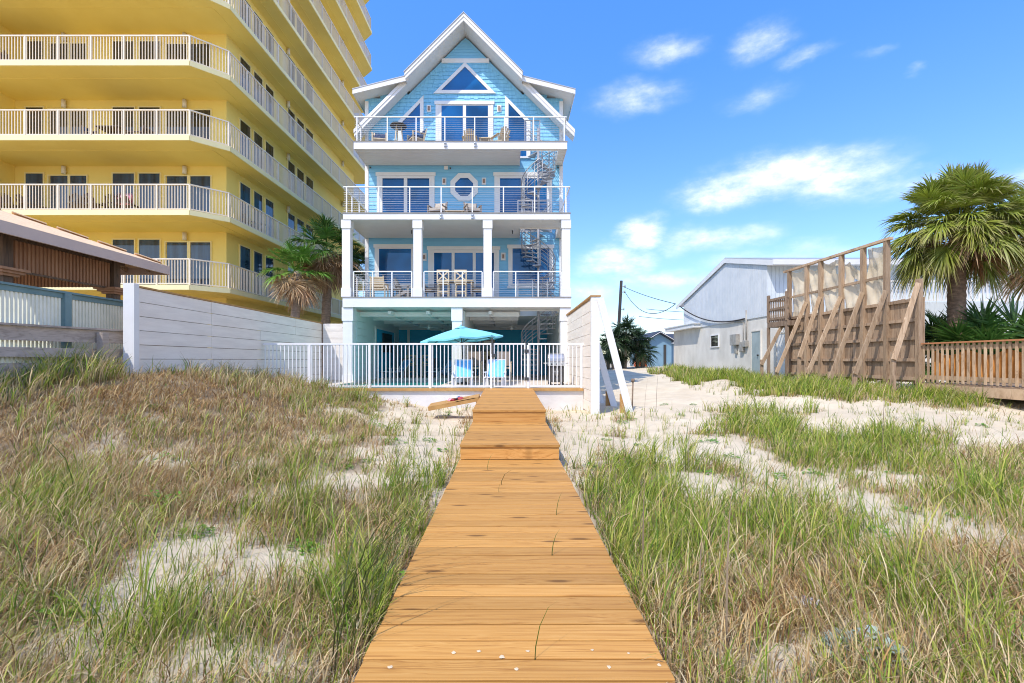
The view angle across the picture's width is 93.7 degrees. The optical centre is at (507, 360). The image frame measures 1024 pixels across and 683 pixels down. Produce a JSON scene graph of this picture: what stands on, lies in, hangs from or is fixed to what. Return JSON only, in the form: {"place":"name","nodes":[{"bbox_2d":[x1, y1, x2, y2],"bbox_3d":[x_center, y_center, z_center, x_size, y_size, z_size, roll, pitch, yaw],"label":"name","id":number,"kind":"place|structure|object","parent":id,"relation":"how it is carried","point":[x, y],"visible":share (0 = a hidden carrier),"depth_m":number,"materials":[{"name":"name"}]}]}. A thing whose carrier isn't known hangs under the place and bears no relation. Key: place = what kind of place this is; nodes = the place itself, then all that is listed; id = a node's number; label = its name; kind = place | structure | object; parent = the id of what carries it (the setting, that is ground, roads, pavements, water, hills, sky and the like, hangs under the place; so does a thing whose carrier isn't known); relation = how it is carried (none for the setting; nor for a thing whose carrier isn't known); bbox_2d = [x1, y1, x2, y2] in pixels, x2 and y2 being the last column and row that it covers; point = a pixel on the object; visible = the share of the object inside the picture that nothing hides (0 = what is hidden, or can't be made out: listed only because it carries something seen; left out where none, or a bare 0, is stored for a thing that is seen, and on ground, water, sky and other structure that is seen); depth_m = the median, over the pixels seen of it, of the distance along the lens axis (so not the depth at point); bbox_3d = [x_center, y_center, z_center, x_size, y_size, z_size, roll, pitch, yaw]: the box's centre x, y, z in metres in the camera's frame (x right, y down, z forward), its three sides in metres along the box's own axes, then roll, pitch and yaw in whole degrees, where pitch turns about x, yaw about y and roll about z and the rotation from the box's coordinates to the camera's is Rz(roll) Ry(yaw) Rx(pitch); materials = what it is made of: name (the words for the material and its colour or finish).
{"place":"outdoors","nodes":[
{"label":"outdoors","id":0,"kind":"place"},
{"bbox_2d":[96,125,131,133],"bbox_3d":[-16.623,-9.307,20.296,1.000,0.850,0.792,0,0,0],"label":"balcony table","id":1,"kind":"object","parent":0,"point":[111,129],"visible":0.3,"depth_m":20.09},
{"bbox_2d":[356,380,450,384],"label":"pool water","id":2,"kind":"structure","parent":0,"point":[407,382],"depth_m":21.28,"materials":[{"name":"teal liquid"}]},
{"bbox_2d":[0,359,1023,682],"bbox_3d":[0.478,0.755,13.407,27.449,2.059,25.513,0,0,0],"label":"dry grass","id":3,"kind":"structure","parent":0,"point":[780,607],"depth_m":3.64,"materials":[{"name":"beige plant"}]},
{"bbox_2d":[0,361,1023,682],"bbox_3d":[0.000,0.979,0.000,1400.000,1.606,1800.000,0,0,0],"label":"sand","id":4,"kind":"structure","parent":0,"point":[676,397],"depth_m":7.31,"materials":[{"name":"white sand"}]},
{"bbox_2d":[0,281,122,362],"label":"fence","id":5,"kind":"object","parent":4,"relation":"on","point":[23,304],"visible":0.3,"depth_m":9.20,"materials":[{"name":"teal paint"}]},
{"bbox_2d":[0,322,122,376],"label":"board fence","id":6,"kind":"object","parent":4,"relation":"on","point":[31,332],"visible":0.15,"depth_m":8.93,"materials":[{"name":"grey wood"}]},
{"bbox_2d":[0,208,169,299],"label":"pavilion","id":7,"kind":"structure","parent":4,"relation":"on","point":[35,252],"depth_m":10.61,"materials":[{"name":"beige wood"}]},
{"bbox_2d":[0,0,371,359],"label":"apartment tower","id":8,"kind":"structure","parent":4,"relation":"on","point":[251,109],"depth_m":21.47,"materials":[{"name":"yellow paint"}]},
{"bbox_2d":[24,172,44,207],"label":"window","id":9,"kind":"structure","parent":8,"relation":"in","point":[29,177],"depth_m":21.47,"materials":[{"name":"black glass"}]},
{"bbox_2d":[24,106,44,133],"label":"window","id":10,"kind":"structure","parent":8,"relation":"in","point":[25,107],"depth_m":21.47,"materials":[{"name":"brown glass"}]},
{"bbox_2d":[27,40,43,58],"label":"window","id":11,"kind":"structure","parent":8,"relation":"in","point":[27,40],"depth_m":21.47,"materials":[{"name":"glass"}]},
{"bbox_2d":[47,175,87,207],"bbox_3d":[-19.672,-7.123,21.469,1.786,2.335,0.057,0,0,0],"label":"sliding door","id":12,"kind":"structure","parent":8,"relation":"in","point":[51,179],"depth_m":21.47,"materials":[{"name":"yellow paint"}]},
{"bbox_2d":[47,108,87,133],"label":"sliding door","id":13,"kind":"structure","parent":8,"relation":"in","point":[47,108],"depth_m":21.47,"materials":[{"name":"yellow paint"}]},
{"bbox_2d":[48,42,87,58],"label":"sliding door","id":14,"kind":"structure","parent":8,"relation":"in","point":[48,42],"depth_m":21.47,"materials":[{"name":"yellow paint"}]},
{"bbox_2d":[67,193,84,207],"bbox_3d":[-18.008,-6.400,20.222,0.740,1.020,0.972,0,0,-25],"label":"balcony chair","id":15,"kind":"object","parent":8,"relation":"on","point":[75,201],"visible":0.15,"depth_m":19.93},
{"bbox_2d":[111,238,135,284],"bbox_3d":[-17.176,-4.262,21.469,1.046,2.345,0.057,0,0,0],"label":"window","id":16,"kind":"structure","parent":8,"relation":"in","point":[129,244],"depth_m":21.47,"materials":[{"name":"glass"}]},
{"bbox_2d":[111,172,135,207],"bbox_3d":[-17.176,-7.218,21.469,1.046,2.345,0.057,0,0,0],"label":"window","id":17,"kind":"structure","parent":8,"relation":"in","point":[116,177],"depth_m":21.47,"materials":[{"name":"grey glass"}]},
{"bbox_2d":[111,106,135,133],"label":"window","id":18,"kind":"structure","parent":8,"relation":"in","point":[112,107],"depth_m":21.47,"materials":[{"name":"glass"}]},
{"bbox_2d":[111,40,135,58],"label":"window","id":19,"kind":"structure","parent":8,"relation":"in","point":[111,40],"depth_m":21.47,"materials":[{"name":"glass"}]},
{"bbox_2d":[138,40,159,58],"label":"window","id":20,"kind":"structure","parent":8,"relation":"in","point":[138,40],"depth_m":21.47,"materials":[{"name":"glass"}]},
{"bbox_2d":[138,238,160,284],"bbox_3d":[-16.017,-4.262,21.469,1.022,2.345,0.057,0,0,0],"label":"window","id":21,"kind":"structure","parent":8,"relation":"in","point":[149,247],"depth_m":21.47,"materials":[{"name":"glass"}]},
{"bbox_2d":[138,172,160,207],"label":"window","id":22,"kind":"structure","parent":8,"relation":"in","point":[143,177],"depth_m":21.47,"materials":[{"name":"glass"}]},
{"bbox_2d":[138,106,160,133],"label":"window","id":23,"kind":"structure","parent":8,"relation":"in","point":[139,107],"depth_m":21.47,"materials":[{"name":"glass"}]},
{"bbox_2d":[164,241,211,286],"bbox_3d":[-14.286,-4.157,21.469,2.097,2.315,0.057,0,0,0],"label":"sliding door","id":24,"kind":"structure","parent":8,"relation":"in","point":[202,250],"depth_m":21.47,"materials":[{"name":"yellow paint"}]},
{"bbox_2d":[164,175,211,213],"bbox_3d":[-14.286,-7.114,21.469,2.097,2.315,0.057,0,0,0],"label":"sliding door","id":25,"kind":"structure","parent":8,"relation":"in","point":[200,180],"depth_m":21.47,"materials":[{"name":"yellow paint"}]},
{"bbox_2d":[164,109,211,139],"bbox_3d":[-14.286,-10.070,21.469,2.097,2.315,0.057,0,0,0],"label":"sliding door","id":26,"kind":"structure","parent":8,"relation":"in","point":[206,111],"depth_m":21.47,"materials":[{"name":"yellow paint"}]},
{"bbox_2d":[164,43,211,67],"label":"sliding door","id":27,"kind":"structure","parent":8,"relation":"in","point":[201,44],"depth_m":21.47,"materials":[{"name":"yellow paint"}]},
{"bbox_2d":[239,244,250,291],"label":"window","id":28,"kind":"structure","parent":8,"relation":"in","point":[244,252],"depth_m":22.88,"materials":[{"name":"blue glass"}]},
{"bbox_2d":[239,181,250,221],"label":"window","id":29,"kind":"structure","parent":8,"relation":"in","point":[244,190],"depth_m":22.88,"materials":[{"name":"glass"}]},
{"bbox_2d":[239,118,250,158],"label":"window","id":30,"kind":"structure","parent":8,"relation":"in","point":[244,127],"depth_m":22.88,"materials":[{"name":"grey glass"}]},
{"bbox_2d":[239,54,250,92],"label":"window","id":31,"kind":"structure","parent":8,"relation":"in","point":[241,59],"depth_m":22.88,"materials":[{"name":"black glass"}]},
{"bbox_2d":[253,250,262,295],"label":"window","id":32,"kind":"structure","parent":8,"relation":"in","point":[257,256],"depth_m":24.00,"materials":[{"name":"blue glass"}]},
{"bbox_2d":[253,190,262,231],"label":"window","id":33,"kind":"structure","parent":8,"relation":"in","point":[257,197],"depth_m":24.00,"materials":[{"name":"blue glass"}]},
{"bbox_2d":[253,130,262,168],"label":"window","id":34,"kind":"structure","parent":8,"relation":"in","point":[257,138],"depth_m":24.02,"materials":[{"name":"grey glass"}]},
{"bbox_2d":[253,69,262,105],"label":"window","id":35,"kind":"structure","parent":8,"relation":"in","point":[255,74],"depth_m":24.00,"materials":[{"name":"glass"}]},
{"bbox_2d":[265,255,273,298],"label":"window","id":36,"kind":"structure","parent":8,"relation":"in","point":[269,263],"depth_m":25.14,"materials":[{"name":"blue glass"}]},
{"bbox_2d":[265,197,273,235],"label":"window","id":37,"kind":"structure","parent":8,"relation":"in","point":[269,205],"depth_m":25.14,"materials":[{"name":"blue glass"}]},
{"bbox_2d":[265,140,273,174],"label":"window","id":38,"kind":"structure","parent":8,"relation":"in","point":[269,148],"depth_m":25.14,"materials":[{"name":"grey glass"}]},
{"bbox_2d":[287,213,295,244],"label":"window","id":39,"kind":"structure","parent":8,"relation":"in","point":[291,219],"depth_m":27.67,"materials":[{"name":"blue glass"}]},
{"bbox_2d":[287,160,295,193],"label":"window","id":40,"kind":"structure","parent":8,"relation":"in","point":[291,167],"depth_m":27.67,"materials":[{"name":"grey glass"}]},
{"bbox_2d":[287,108,295,138],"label":"window","id":41,"kind":"structure","parent":8,"relation":"in","point":[289,110],"depth_m":27.67,"materials":[{"name":"glass"}]},
{"bbox_2d":[296,167,304,199],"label":"window","id":42,"kind":"structure","parent":8,"relation":"in","point":[300,174],"depth_m":28.66,"materials":[{"name":"blue glass"}]},
{"bbox_2d":[305,175,313,201],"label":"window","id":43,"kind":"structure","parent":8,"relation":"in","point":[308,181],"depth_m":29.60,"materials":[{"name":"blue glass"}]},
{"bbox_2d":[123,283,322,382],"bbox_3d":[-7.915,0.090,15.160,0.230,3.400,10.280,0,0,0],"label":"privacy fence","id":44,"kind":"object","parent":4,"relation":"on","point":[159,326],"visible":0.64,"depth_m":12.40,"materials":[{"name":"white paint"}]},
{"bbox_2d":[323,324,342,380],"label":"side gate","id":45,"kind":"structure","parent":44,"relation":"attached to","point":[332,333],"depth_m":20.22,"materials":[{"name":"white paint"}]},
{"bbox_2d":[257,238,337,359],"bbox_3d":[-8.842,-1.829,20.183,2.945,6.463,3.125,0,0,34],"label":"fan palm","id":46,"kind":"object","parent":4,"relation":"on","point":[299,289],"visible":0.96,"depth_m":19.82,"materials":[{"name":"green plant"}]},
{"bbox_2d":[285,214,365,380],"bbox_3d":[-8.213,-2.738,21.907,3.418,8.287,3.954,0,0,44],"label":"fan palm","id":47,"kind":"object","parent":4,"relation":"on","point":[324,229],"visible":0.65,"depth_m":21.61,"materials":[{"name":"green plant"}]},
{"bbox_2d":[324,456,559,677],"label":"arching blades","id":48,"kind":"object","parent":4,"relation":"on","point":[353,595],"visible":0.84,"depth_m":2.83,"materials":[{"name":"green plant"}]},
{"bbox_2d":[316,375,579,387],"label":"pool deck","id":49,"kind":"structure","parent":4,"relation":"on","point":[498,383],"depth_m":19.09,"materials":[{"name":"beige concrete"}]},
{"bbox_2d":[380,360,410,377],"bbox_3d":[-5.670,0.429,24.166,0.730,0.922,1.594,0,0,40],"label":"pool lounger","id":50,"kind":"object","parent":49,"relation":"on","point":[403,366],"visible":0.76,"depth_m":24.37,"materials":[{"name":"fabric"}]},
{"bbox_2d":[341,11,575,381],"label":"beach house","id":51,"kind":"structure","parent":49,"relation":"on","point":[463,70],"depth_m":22.32,"materials":[{"name":"blue wood"}]},
{"bbox_2d":[369,276,388,296],"bbox_3d":[-5.409,-3.022,20.140,0.670,0.925,0.719,0,0,0],"label":"armchair","id":52,"kind":"object","parent":51,"relation":"on","point":[379,285],"visible":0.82,"depth_m":19.91,"materials":[{"name":"beige wood"}]},
{"bbox_2d":[382,333,391,352],"bbox_3d":[-6.259,-0.885,24.950,0.078,0.950,1.700,0,0,0],"label":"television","id":53,"kind":"object","parent":51,"relation":"attached to","point":[386,338],"visible":0.71,"depth_m":24.83,"materials":[{"name":"black glass"}]},
{"bbox_2d":[373,244,412,285],"bbox_3d":[-5.252,-4.430,22.361,1.992,1.941,0.072,0,0,0],"label":"picture window","id":54,"kind":"structure","parent":51,"relation":"in","point":[388,257],"depth_m":22.36,"materials":[{"name":"blue glass"}]},
{"bbox_2d":[390,122,406,140],"bbox_3d":[-4.852,-9.908,21.300,0.740,1.004,0.740,0,0,0],"label":"bistro table","id":55,"kind":"object","parent":51,"relation":"on","point":[397,124],"visible":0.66,"depth_m":21.19,"materials":[{"name":"grey paint"}]},
{"bbox_2d":[393,278,412,296],"bbox_3d":[-4.454,-3.034,20.529,0.972,1.020,0.740,0,0,20],"label":"deck chair","id":56,"kind":"object","parent":51,"relation":"on","point":[402,293],"visible":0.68,"depth_m":20.33,"materials":[{"name":"grey wood"}]},
{"bbox_2d":[376,172,435,211],"bbox_3d":[-4.754,-7.352,22.361,2.788,2.793,0.072,0,0,0],"label":"sliding door","id":57,"kind":"structure","parent":51,"relation":"in","point":[383,178],"depth_m":22.36,"materials":[{"name":"white paint"}]},
{"bbox_2d":[398,95,423,140],"bbox_3d":[-4.511,-10.865,22.361,1.182,2.910,0.071,0,0,0],"label":"slanted window","id":58,"kind":"structure","parent":51,"relation":"in","point":[417,109],"depth_m":22.36,"materials":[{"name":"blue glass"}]},
{"bbox_2d":[407,129,426,140],"bbox_3d":[-4.041,-9.872,21.434,0.719,0.925,0.670,0,0,-35],"label":"armchair","id":59,"kind":"object","parent":51,"relation":"on","point":[421,137],"visible":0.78,"depth_m":21.28,"materials":[{"name":"wood"}]},
{"bbox_2d":[427,202,447,211],"bbox_3d":[-3.003,-6.417,20.657,0.670,0.925,0.719,0,0,18],"label":"armchair","id":60,"kind":"object","parent":51,"relation":"on","point":[438,206],"visible":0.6,"depth_m":20.47,"materials":[{"name":"white fabric"}]},
{"bbox_2d":[437,270,449,296],"bbox_3d":[-2.673,-3.145,20.038,0.510,1.170,0.487,0,0,0],"label":"dining chair","id":61,"kind":"object","parent":51,"relation":"on","point":[438,288],"visible":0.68,"depth_m":19.82,"materials":[{"name":"beige wood"}]},
{"bbox_2d":[454,270,466,296],"bbox_3d":[-1.949,-3.145,20.038,0.510,1.170,0.487,0,0,0],"label":"dining chair","id":62,"kind":"object","parent":51,"relation":"on","point":[465,284],"visible":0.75,"depth_m":19.82,"materials":[{"name":"beige wood"}]},
{"bbox_2d":[427,246,499,296],"bbox_3d":[-2.053,-3.931,22.361,3.410,2.741,0.072,0,0,0],"label":"sliding door","id":63,"kind":"structure","parent":51,"relation":"in","point":[451,258],"depth_m":22.36,"materials":[{"name":"white paint"}]},
{"bbox_2d":[450,173,477,200],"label":"octagon window","id":64,"kind":"structure","parent":51,"relation":"in","point":[461,179],"depth_m":22.32,"materials":[{"name":"white glass"}]},
{"bbox_2d":[434,101,493,140],"bbox_3d":[-2.016,-10.741,22.361,2.788,2.661,0.072,0,0,0],"label":"sliding door","id":65,"kind":"structure","parent":51,"relation":"in","point":[443,108],"depth_m":22.36,"materials":[{"name":"white paint"}]},
{"bbox_2d":[433,62,495,93],"bbox_3d":[-2.010,-13.148,22.361,2.900,1.456,0.071,0,0,0],"label":"triangle window","id":66,"kind":"structure","parent":51,"relation":"in","point":[464,80],"depth_m":22.36,"materials":[{"name":"blue glass"}]},
{"bbox_2d":[463,202,481,211],"bbox_3d":[-1.531,-6.417,20.656,0.670,0.925,0.719,0,0,-20],"label":"armchair","id":67,"kind":"object","parent":51,"relation":"on","point":[467,206],"visible":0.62,"depth_m":20.50,"materials":[{"name":"white fabric"}]},
{"bbox_2d":[482,339,494,374],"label":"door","id":68,"kind":"structure","parent":51,"relation":"in","point":[485,341],"depth_m":27.90,"materials":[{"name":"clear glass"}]},
{"bbox_2d":[490,127,510,140],"bbox_3d":[-0.285,-9.766,21.137,0.666,0.765,0.875,0,0,-35],"label":"deck chair","id":69,"kind":"object","parent":51,"relation":"on","point":[501,136],"visible":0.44,"depth_m":20.96,"materials":[{"name":"wood"}]},
{"bbox_2d":[505,96,529,157],"bbox_3d":[0.464,-10.865,22.361,1.182,2.910,0.071,0,0,0],"label":"slanted window","id":70,"kind":"structure","parent":51,"relation":"in","point":[510,109],"depth_m":22.36,"materials":[{"name":"blue glass"}]},
{"bbox_2d":[493,172,551,231],"bbox_3d":[0.722,-7.352,22.361,2.788,2.793,0.072,0,0,0],"label":"sliding door","id":71,"kind":"structure","parent":51,"relation":"in","point":[500,178],"depth_m":22.36,"materials":[{"name":"white paint"}]},
{"bbox_2d":[507,245,553,285],"bbox_3d":[1.070,-4.418,22.361,2.191,1.916,0.072,0,0,0],"label":"picture window","id":72,"kind":"structure","parent":51,"relation":"in","point":[516,262],"depth_m":22.36,"materials":[{"name":"blue glass"}]},
{"bbox_2d":[420,325,502,384],"bbox_3d":[-1.692,-0.217,17.700,2.830,2.215,2.839,0,0,20],"label":"patio umbrella","id":73,"kind":"object","parent":49,"relation":"on","point":[460,334],"visible":0.86,"depth_m":17.14,"materials":[{"name":"teal fabric"}]},
{"bbox_2d":[451,359,473,384],"bbox_3d":[-1.531,0.429,16.325,0.730,0.922,1.594,0,0,-3],"label":"pool lounger","id":74,"kind":"object","parent":49,"relation":"on","point":[459,368],"visible":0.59,"depth_m":16.81,"materials":[{"name":"blue fabric"}]},
{"bbox_2d":[466,351,481,382],"bbox_3d":[-1.351,0.264,19.312,0.690,1.252,0.665,0,0,0],"label":"bar chair","id":75,"kind":"object","parent":49,"relation":"on","point":[473,357],"visible":0.54,"depth_m":19.56,"materials":[{"name":"beige wood"}]},
{"bbox_2d":[484,359,506,385],"bbox_3d":[-0.425,0.429,16.325,0.730,0.922,1.594,0,0,4],"label":"chair","id":76,"kind":"object","parent":49,"relation":"on","point":[497,368],"visible":0.69,"depth_m":16.79,"materials":[{"name":"blue fabric"}]},
{"bbox_2d":[495,351,510,382],"bbox_3d":[-0.172,0.264,19.312,0.690,1.252,0.665,0,0,0],"label":"bar chair","id":77,"kind":"object","parent":49,"relation":"on","point":[503,357],"visible":0.38,"depth_m":19.58,"materials":[{"name":"white"}]},
{"bbox_2d":[517,120,555,379],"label":"spiral staircase","id":78,"kind":"structure","parent":49,"relation":"on","point":[549,172],"depth_m":21.37,"materials":[{"name":"white metal"}]},
{"bbox_2d":[543,353,567,384],"bbox_3d":[1.730,0.320,17.273,0.880,1.130,0.595,0,0,0],"label":"gas grill","id":79,"kind":"object","parent":49,"relation":"on","point":[555,367],"visible":0.82,"depth_m":17.05,"materials":[{"name":"grey paint"}]},
{"bbox_2d":[428,394,479,410],"bbox_3d":[-1.378,1.228,12.549,1.346,0.655,0.606,0,0,0],"label":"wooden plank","id":80,"kind":"object","parent":4,"relation":"on","point":[446,403],"visible":0.85,"depth_m":12.25,"materials":[{"name":"brown wood"}]},
{"bbox_2d":[341,388,582,410],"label":"retaining wall","id":81,"kind":"structure","parent":4,"relation":"on","point":[558,399],"depth_m":15.24,"materials":[{"name":"white concrete"}]},
{"bbox_2d":[263,343,582,387],"bbox_3d":[-2.690,0.173,15.280,10.180,1.433,0.072,0,0,0],"label":"pool fence","id":82,"kind":"object","parent":81,"relation":"on","point":[310,362],"visible":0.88,"depth_m":15.27,"materials":[{"name":"white metal"}]},
{"bbox_2d":[491,338,528,386],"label":"pool gate","id":83,"kind":"structure","parent":82,"relation":"attached to","point":[525,351],"depth_m":15.26,"materials":[{"name":"white metal"}]},
{"bbox_2d":[18,403,987,646],"bbox_3d":[1.429,1.071,9.351,17.006,1.202,13.324,0,0,0],"label":"ground cover","id":84,"kind":"object","parent":4,"relation":"on","point":[311,549],"visible":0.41,"depth_m":4.97,"materials":[{"name":"green plant"}]},
{"bbox_2d":[0,337,1023,682],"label":"dune grass","id":85,"kind":"structure","parent":4,"relation":"on","point":[746,381],"depth_m":4.28,"materials":[{"name":"green plant"}]},
{"bbox_2d":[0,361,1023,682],"bbox_3d":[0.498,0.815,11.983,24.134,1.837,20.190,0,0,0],"label":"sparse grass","id":86,"kind":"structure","parent":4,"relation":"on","point":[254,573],"depth_m":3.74,"materials":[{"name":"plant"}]},
{"bbox_2d":[352,388,674,682],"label":"boardwalk","id":87,"kind":"structure","parent":4,"relation":"on","point":[490,576],"depth_m":3.16,"materials":[{"name":"brown wood"}]},
{"bbox_2d":[208,348,968,650],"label":"seed stalks","id":88,"kind":"object","parent":4,"relation":"on","point":[726,619],"visible":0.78,"depth_m":3.37,"materials":[{"name":"beige plant"}]},
{"bbox_2d":[566,295,632,413],"bbox_3d":[2.978,0.142,16.817,1.237,3.995,6.365,0,0,0],"label":"privacy fence","id":89,"kind":"object","parent":4,"relation":"on","point":[583,322],"visible":0.7,"depth_m":14.09,"materials":[{"name":"white paint"}]},
{"bbox_2d":[617,280,625,325],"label":"utility pole","id":90,"kind":"object","parent":4,"relation":"on","point":[620,302],"visible":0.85,"depth_m":51.86,"materials":[{"name":"wood"}]},
{"bbox_2d":[600,315,660,368],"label":"palm clump","id":91,"kind":"object","parent":4,"relation":"on","point":[626,345],"visible":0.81,"depth_m":41.37,"materials":[{"name":"green plant"}]},
{"bbox_2d":[630,331,673,366],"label":"cottage","id":92,"kind":"structure","parent":4,"relation":"on","point":[664,342],"depth_m":50.00,"materials":[{"name":"blue wood"}]},
{"bbox_2d":[767,291,800,378],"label":"wooden balcony","id":93,"kind":"structure","parent":4,"relation":"on","point":[784,321],"depth_m":21.12,"materials":[{"name":"brown wood"}]},
{"bbox_2d":[760,237,924,394],"bbox_3d":[11.869,-1.248,17.998,1.605,5.514,7.156,0,0,0],"label":"timber fence","id":94,"kind":"object","parent":4,"relation":"on","point":[873,330],"visible":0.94,"depth_m":17.08,"materials":[{"name":"brown wood"}]},
{"bbox_2d":[664,258,1023,382],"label":"white building","id":95,"kind":"structure","parent":4,"relation":"on","point":[727,289],"depth_m":26.30,"materials":[{"name":"paint"}]},
{"bbox_2d":[710,334,718,347],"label":"window","id":96,"kind":"structure","parent":95,"relation":"in","point":[714,339],"depth_m":30.11,"materials":[{"name":"white paint"}]},
{"bbox_2d":[750,329,761,372],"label":"door","id":97,"kind":"structure","parent":95,"relation":"in","point":[755,335],"depth_m":25.12,"materials":[{"name":"white paint"}]},
{"bbox_2d":[776,332,784,375],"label":"door","id":98,"kind":"structure","parent":95,"relation":"in","point":[780,342],"depth_m":22.83,"materials":[{"name":"white paint"}]},
{"bbox_2d":[818,625,909,682],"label":"silver plant","id":99,"kind":"object","parent":4,"relation":"on","point":[874,628],"visible":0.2,"depth_m":2.58,"materials":[{"name":"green plant"}]},
{"bbox_2d":[872,309,980,385],"bbox_3d":[14.925,0.009,16.945,4.671,3.725,4.088,0,0,0],"label":"palmetto","id":100,"kind":"object","parent":4,"relation":"on","point":[928,338],"visible":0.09,"depth_m":17.09,"materials":[{"name":"green plant"}]},
{"bbox_2d":[879,160,1023,381],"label":"palm tree","id":101,"kind":"object","parent":4,"relation":"on","point":[981,243],"visible":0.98,"depth_m":15.36,"materials":[{"name":"green plant"}]},
{"bbox_2d":[899,293,1023,388],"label":"palmetto","id":102,"kind":"object","parent":4,"relation":"on","point":[971,324],"visible":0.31,"depth_m":15.39,"materials":[{"name":"green plant"}]},
{"bbox_2d":[910,291,1023,387],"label":"palmetto","id":103,"kind":"object","parent":4,"relation":"on","point":[1017,325],"visible":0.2,"depth_m":15.34,"materials":[{"name":"green plant"}]},
{"bbox_2d":[920,339,1023,399],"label":"sun deck","id":104,"kind":"structure","parent":4,"relation":"on","point":[1003,370],"depth_m":12.75,"materials":[{"name":"weathered wood"},{"name":"tan timber"},{"name":"orange-brown wood"}]},
{"bbox_2d":[966,181,1023,309],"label":"palm tree","id":105,"kind":"object","parent":4,"relation":"on","point":[1016,281],"visible":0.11,"depth_m":18.20,"materials":[{"name":"green plant"}]},
{"bbox_2d":[356,0,1023,357],"label":"sky","id":106,"kind":"structure","parent":0,"point":[707,132],"materials":[{"name":"blue"}]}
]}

